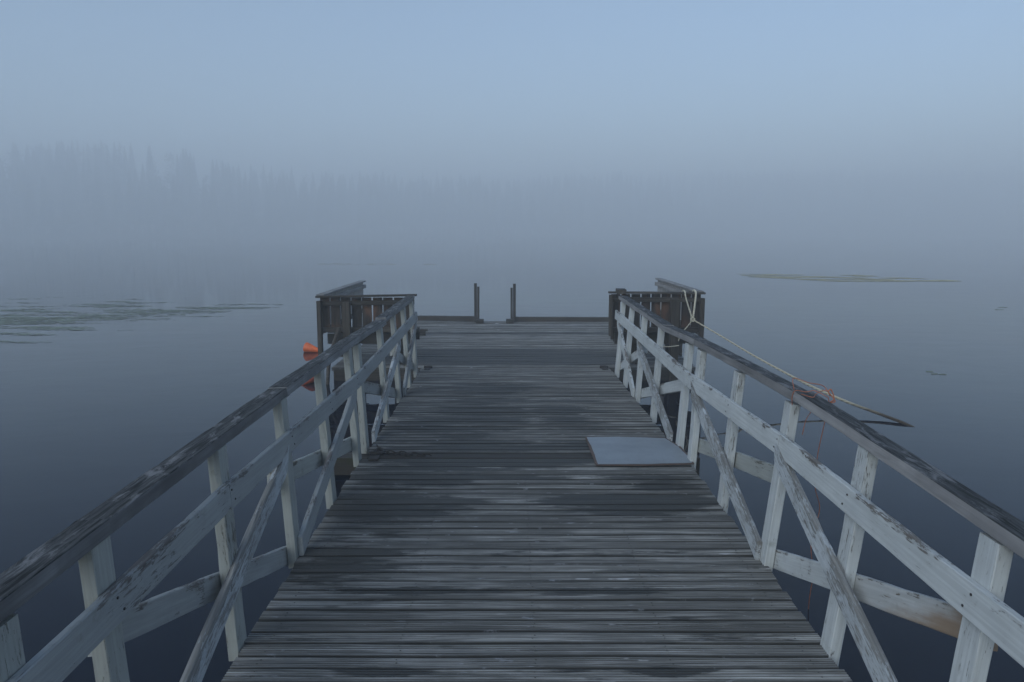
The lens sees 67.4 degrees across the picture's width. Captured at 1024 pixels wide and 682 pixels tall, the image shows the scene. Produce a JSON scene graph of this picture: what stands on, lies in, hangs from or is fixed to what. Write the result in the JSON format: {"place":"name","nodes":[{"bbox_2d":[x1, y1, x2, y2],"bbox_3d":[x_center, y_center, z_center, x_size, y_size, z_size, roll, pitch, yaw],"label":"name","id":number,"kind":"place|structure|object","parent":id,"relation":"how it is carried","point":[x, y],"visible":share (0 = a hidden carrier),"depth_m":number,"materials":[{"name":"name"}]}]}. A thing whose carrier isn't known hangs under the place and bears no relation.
{"place":"outdoors","nodes":[
{"label":"outdoors","id":0,"kind":"place"},
{"bbox_2d":[419,329,427,334],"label":"mooring block","id":1,"kind":"structure","parent":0,"point":[422,331],"depth_m":12.37,"materials":[{"name":"grey wood"}]},
{"bbox_2d":[0,235,1023,681],"bbox_3d":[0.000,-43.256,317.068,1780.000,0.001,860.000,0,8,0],"label":"water","id":2,"kind":"structure","parent":0,"point":[94,415],"depth_m":10.80,"materials":[{"name":"blue liquid"}]},
{"bbox_2d":[0,298,281,342],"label":"floating weed","id":3,"kind":"object","parent":2,"relation":"on","point":[27,318],"visible":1,"depth_m":16.81,"materials":[{"name":"green plant plant leaves"}]},
{"bbox_2d":[303,377,313,384],"bbox_3d":[-2.463,0.466,9.294,0.114,0.126,0.232,2,8,15],"label":"buoy","id":4,"kind":"object","parent":2,"relation":"on","point":[311,380],"visible":0.32,"depth_m":9.29,"materials":[{"name":"orange plastic"}]},
{"bbox_2d":[303,342,317,351],"bbox_3d":[-3.041,0.099,11.752,0.286,0.155,0.155,0,8,0],"label":"buoy","id":5,"kind":"object","parent":2,"relation":"on","point":[308,347],"visible":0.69,"depth_m":11.69,"materials":[{"name":"orange plastic"}]},
{"bbox_2d":[326,327,340,384],"bbox_3d":[-2.163,0.276,9.302,0.067,0.876,0.265,6,10,38],"label":"driftwood stake","id":6,"kind":"object","parent":2,"relation":"in","point":[336,335],"visible":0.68,"depth_m":9.26,"materials":[{"name":"grey wood"}]},
{"bbox_2d":[332,316,695,380],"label":"floating platform","id":7,"kind":"structure","parent":2,"relation":"on","point":[520,342],"depth_m":11.20,"materials":[{"name":"grey wood"}]},
{"bbox_2d":[315,294,416,380],"bbox_3d":[-1.785,0.203,9.497,1.230,1.564,0.162,0,8,0],"label":"fence","id":8,"kind":"object","parent":7,"relation":"attached to","point":[335,303],"visible":0.66,"depth_m":9.45,"materials":[{"name":"grey wood"}]},
{"bbox_2d":[316,280,365,356],"bbox_3d":[-2.392,-0.276,10.900,0.150,0.997,2.740,0,8,0],"label":"fence","id":9,"kind":"object","parent":8,"relation":"attached to","point":[356,287],"visible":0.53,"depth_m":11.02,"materials":[{"name":"grey wood"}]},
{"bbox_2d":[327,327,419,363],"bbox_3d":[-1.750,0.056,9.800,1.100,0.430,0.421,0,8,0],"label":"bench","id":10,"kind":"object","parent":7,"relation":"on","point":[371,338],"visible":0.12,"depth_m":9.58,"materials":[{"name":"grey wood"}]},
{"bbox_2d":[474,283,483,322],"bbox_3d":[-0.611,-0.695,14.126,0.182,0.720,0.265,0,8,0],"label":"ladder handrail","id":11,"kind":"object","parent":7,"relation":"on","point":[476,305],"visible":1,"depth_m":14.19,"materials":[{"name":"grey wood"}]},
{"bbox_2d":[506,284,515,322],"bbox_3d":[-0.020,-0.690,14.126,0.182,0.710,0.266,0,8,0],"label":"ladder handrail","id":12,"kind":"object","parent":7,"relation":"on","point":[513,304],"visible":1,"depth_m":14.19,"materials":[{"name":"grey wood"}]},
{"bbox_2d":[610,332,693,363],"bbox_3d":[1.775,0.056,9.800,0.990,0.430,0.421,0,8,0],"label":"bench","id":13,"kind":"object","parent":7,"relation":"on","point":[651,335],"visible":0.15,"depth_m":9.58,"materials":[{"name":"grey wood"}]},
{"bbox_2d":[608,291,705,380],"bbox_3d":[1.772,0.187,9.495,1.176,1.596,0.163,0,8,0],"label":"fence","id":14,"kind":"object","parent":7,"relation":"attached to","point":[670,309],"visible":0.52,"depth_m":9.44,"materials":[{"name":"grey wood"}]},
{"bbox_2d":[616,288,626,293],"bbox_3d":[1.315,-0.601,9.268,0.116,0.056,0.322,1,6,5],"label":"timber block","id":15,"kind":"object","parent":14,"relation":"on","point":[621,290],"depth_m":9.11,"materials":[{"name":"grey wood"}]},
{"bbox_2d":[655,278,703,356],"bbox_3d":[2.342,-0.296,10.897,0.150,1.037,2.740,0,8,0],"label":"fence","id":16,"kind":"object","parent":14,"relation":"attached to","point":[664,285],"visible":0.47,"depth_m":10.89,"materials":[{"name":"grey wood"}]},
{"bbox_2d":[682,289,696,317],"bbox_3d":[2.172,-0.461,9.405,0.152,0.339,0.228,0,8,0],"label":"fence strap","id":17,"kind":"object","parent":14,"relation":"hanging from","point":[695,299],"visible":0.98,"depth_m":9.32,"materials":[{"name":"fabric"}]},
{"bbox_2d":[690,317,914,426],"bbox_3d":[3.113,0.345,8.159,0.166,0.931,3.149,-6,10,-34],"label":"mooring rope","id":18,"kind":"object","parent":17,"relation":"hanging from","point":[849,402],"visible":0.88,"depth_m":8.11,"materials":[{"name":"grey fabric"}]},
{"bbox_2d":[334,368,699,474],"bbox_3d":[0.020,0.664,7.584,2.760,0.230,4.073,0,8,0],"label":"gangway","id":19,"kind":"object","parent":2,"relation":"on","point":[500,413],"visible":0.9,"depth_m":6.85,"materials":[{"name":"grey wood"}]},
{"bbox_2d":[368,449,383,460],"bbox_3d":[-0.990,0.820,5.596,0.100,0.032,0.270,0,8,0],"label":"hinge bracket","id":20,"kind":"object","parent":19,"relation":"on","point":[375,454],"visible":0.99,"depth_m":5.59,"materials":[{"name":"metal"}]},
{"bbox_2d":[341,295,417,453],"bbox_3d":[-1.162,0.191,7.390,0.172,0.956,3.722,0,8,-1],"label":"gangway railing","id":21,"kind":"object","parent":19,"relation":"attached to","point":[384,389],"visible":0.96,"depth_m":6.79,"materials":[{"name":"white paint"}]},
{"bbox_2d":[376,444,431,455],"bbox_3d":[-0.823,0.821,5.636,0.473,0.064,0.125,3,9,22],"label":"chain","id":22,"kind":"object","parent":19,"relation":"on","point":[378,448],"visible":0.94,"depth_m":5.61,"materials":[{"name":"metal"}]},
{"bbox_2d":[424,365,431,369],"bbox_3d":[-1.030,0.319,9.434,0.100,0.032,0.270,0,8,0],"label":"hinge bracket","id":23,"kind":"object","parent":19,"relation":"on","point":[428,367],"visible":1,"depth_m":9.41,"materials":[{"name":"metal"}]},
{"bbox_2d":[600,365,607,369],"bbox_3d":[1.130,0.319,9.434,0.100,0.032,0.270,0,8,0],"label":"hinge bracket","id":24,"kind":"object","parent":19,"relation":"on","point":[604,367],"visible":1,"depth_m":9.41,"materials":[{"name":"metal"}]},
{"bbox_2d":[585,436,693,465],"bbox_3d":[0.927,0.808,5.688,0.704,0.012,0.745,0,8,0],"label":"metal faced sheet","id":25,"kind":"object","parent":19,"relation":"on","point":[628,451],"visible":0.94,"depth_m":5.63,"materials":[{"name":"grey metal"}]},
{"bbox_2d":[615,295,706,449],"bbox_3d":[1.302,0.188,7.420,0.191,0.955,3.762,0,8,0],"label":"gangway railing","id":26,"kind":"object","parent":19,"relation":"attached to","point":[655,389],"visible":0.99,"depth_m":6.81,"materials":[{"name":"white paint"}]},
{"bbox_2d":[221,459,852,681],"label":"gangway","id":27,"kind":"object","parent":2,"relation":"on","point":[495,570],"visible":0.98,"depth_m":3.58,"materials":[{"name":"grey wood"}]},
{"bbox_2d":[0,339,361,681],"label":"gangway railing","id":28,"kind":"object","parent":27,"relation":"attached to","point":[108,622],"visible":1,"depth_m":2.71,"materials":[{"name":"white paint"}]},
{"bbox_2d":[686,339,1023,681],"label":"gangway railing","id":29,"kind":"object","parent":27,"relation":"attached to","point":[978,617],"visible":0.98,"depth_m":2.92,"materials":[{"name":"white paint"}]},
{"bbox_2d":[791,378,835,608],"bbox_3d":[1.400,0.815,3.691,0.146,1.253,0.245,0,8,0],"label":"orange string","id":30,"kind":"object","parent":29,"relation":"hanging from","point":[833,397],"visible":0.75,"depth_m":3.62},
{"bbox_2d":[741,274,955,281],"bbox_3d":[13.138,-2.547,30.789,7.327,0.004,5.261,0,8,0],"label":"floating weed","id":31,"kind":"object","parent":2,"relation":"on","point":[840,280],"visible":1,"depth_m":30.09,"materials":[{"name":"plant"}]},
{"bbox_2d":[0,172,1023,236],"bbox_3d":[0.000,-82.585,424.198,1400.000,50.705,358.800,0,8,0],"label":"hills","id":32,"kind":"structure","parent":0,"point":[871,228],"depth_m":379.68,"materials":[{"name":"grey plant"}]},
{"bbox_2d":[0,140,1023,234],"bbox_3d":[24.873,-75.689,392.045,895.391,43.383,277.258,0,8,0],"label":"forest","id":33,"kind":"object","parent":32,"relation":"on","point":[35,182],"visible":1,"depth_m":379.82,"materials":[{"name":"grey plant"}]},
{"bbox_2d":[0,0,1023,205],"label":"sky","id":34,"kind":"structure","parent":0,"point":[503,90],"materials":[{"name":"blue"}]}
]}

